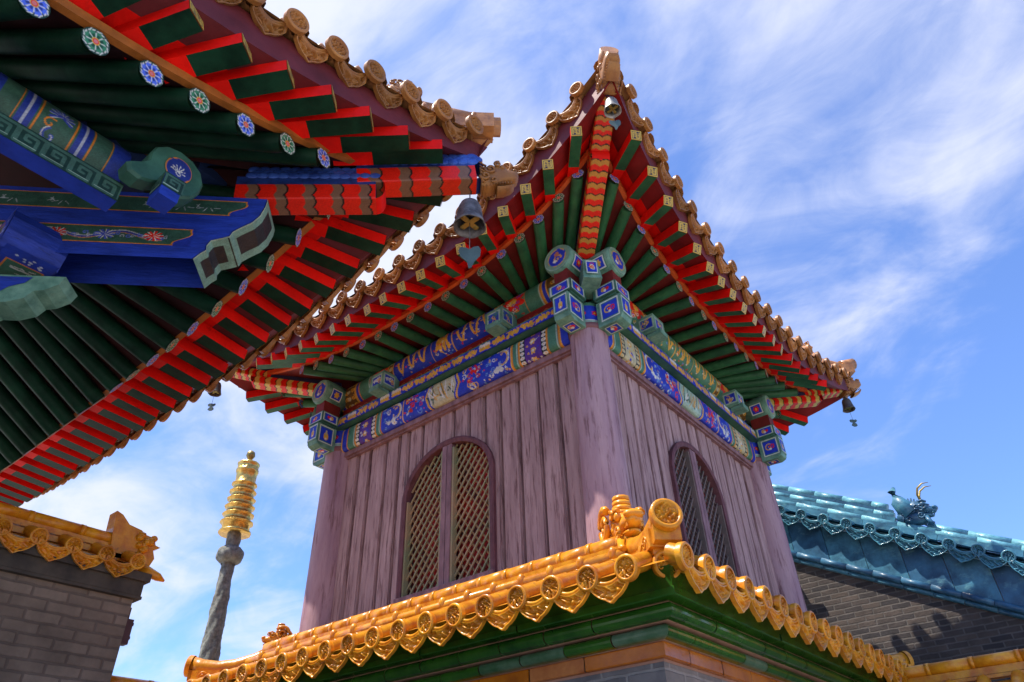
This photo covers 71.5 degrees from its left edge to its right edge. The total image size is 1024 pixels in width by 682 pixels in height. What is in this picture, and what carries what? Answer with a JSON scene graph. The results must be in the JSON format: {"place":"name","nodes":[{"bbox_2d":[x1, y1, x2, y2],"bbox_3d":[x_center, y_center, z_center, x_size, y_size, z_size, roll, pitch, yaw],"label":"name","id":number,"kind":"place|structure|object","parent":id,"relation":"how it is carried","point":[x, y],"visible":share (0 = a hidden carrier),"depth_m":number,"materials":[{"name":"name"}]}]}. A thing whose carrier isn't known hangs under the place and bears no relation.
{"place":"outdoors","nodes":[
{"label":"outdoors","id":0,"kind":"place"},
{"bbox_2d":[199,450,259,660],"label":"gilded pillar","id":1,"kind":"structure","parent":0,"point":[236,522],"depth_m":11.13,"materials":[{"name":"metal"}]},
{"bbox_2d":[0,0,517,506],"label":"pavilion","id":2,"kind":"structure","parent":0,"point":[198,198],"depth_m":4.24,"materials":[{"name":"wood"}]},
{"bbox_2d":[453,194,485,267],"bbox_3d":[-0.266,-0.702,4.476,0.213,0.655,0.204,-27,-43,30],"label":"wind bell","id":3,"kind":"object","parent":2,"relation":"hanging from","point":[469,222],"visible":1,"depth_m":4.50,"materials":[{"name":"metal"}]},
{"bbox_2d":[19,0,1023,681],"label":"sky","id":4,"kind":"structure","parent":0,"point":[860,163],"materials":[{"name":"blue"}]},
{"bbox_2d":[772,482,1023,681],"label":"blue tiled hall","id":5,"kind":"structure","parent":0,"point":[884,579],"depth_m":9.44,"materials":[{"name":"blue tile"}]},
{"label":"ground","id":6,"kind":"structure","parent":0,"visible":0},
{"bbox_2d":[0,502,164,681],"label":"garden wall","id":7,"kind":"structure","parent":6,"relation":"on","point":[70,592],"depth_m":5.71,"materials":[{"name":"grey brick"}]},
{"bbox_2d":[110,675,154,681],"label":"wall","id":8,"kind":"structure","parent":6,"relation":"on","point":[119,679],"depth_m":6.00,"materials":[{"name":"brown tile"}]},
{"bbox_2d":[183,494,913,681],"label":"gatehouse base","id":9,"kind":"object","parent":6,"relation":"on","point":[629,596],"visible":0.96,"depth_m":4.78,"materials":[{"name":"tile"}]},
{"bbox_2d":[229,46,860,631],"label":"bell tower","id":10,"kind":"structure","parent":9,"relation":"on","point":[575,348],"depth_m":7.28,"materials":[{"name":"wood"}]},
{"bbox_2d":[207,382,220,410],"bbox_3d":[-3.712,0.664,8.867,0.162,0.479,0.155,-27,-43,30],"label":"wind bell","id":11,"kind":"object","parent":10,"relation":"hanging from","point":[216,392],"visible":0.61,"depth_m":8.88,"materials":[{"name":"metal"}]},
{"bbox_2d":[393,435,497,602],"bbox_3d":[-0.611,1.674,6.912,1.244,1.562,0.175,-27,-43,30],"label":"window","id":12,"kind":"structure","parent":10,"relation":"in","point":[447,451],"depth_m":6.88,"materials":[{"name":"green paint"}]},
{"bbox_2d":[604,96,620,129],"bbox_3d":[0.860,-1.949,6.060,0.154,0.472,0.147,-27,-43,30],"label":"wind bell","id":13,"kind":"object","parent":10,"relation":"hanging from","point":[612,109],"visible":1,"depth_m":6.08,"materials":[{"name":"grey metal"}]},
{"bbox_2d":[668,441,740,576],"bbox_3d":[1.895,1.764,7.163,0.175,1.562,1.154,-27,-43,30],"label":"window","id":14,"kind":"structure","parent":10,"relation":"in","point":[697,471],"depth_m":7.27,"materials":[{"name":"grey paint"}]},
{"bbox_2d":[842,396,857,426],"bbox_3d":[4.635,0.956,9.768,0.171,0.504,0.163,-27,-43,30],"label":"wind bell","id":15,"kind":"object","parent":10,"relation":"hanging from","point":[848,406],"visible":1,"depth_m":9.77,"materials":[{"name":"metal"}]},
{"bbox_2d":[892,648,1023,681],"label":"courtyard wall","id":16,"kind":"structure","parent":6,"relation":"on","point":[991,666],"depth_m":6.38,"materials":[{"name":"tile"}]}
]}

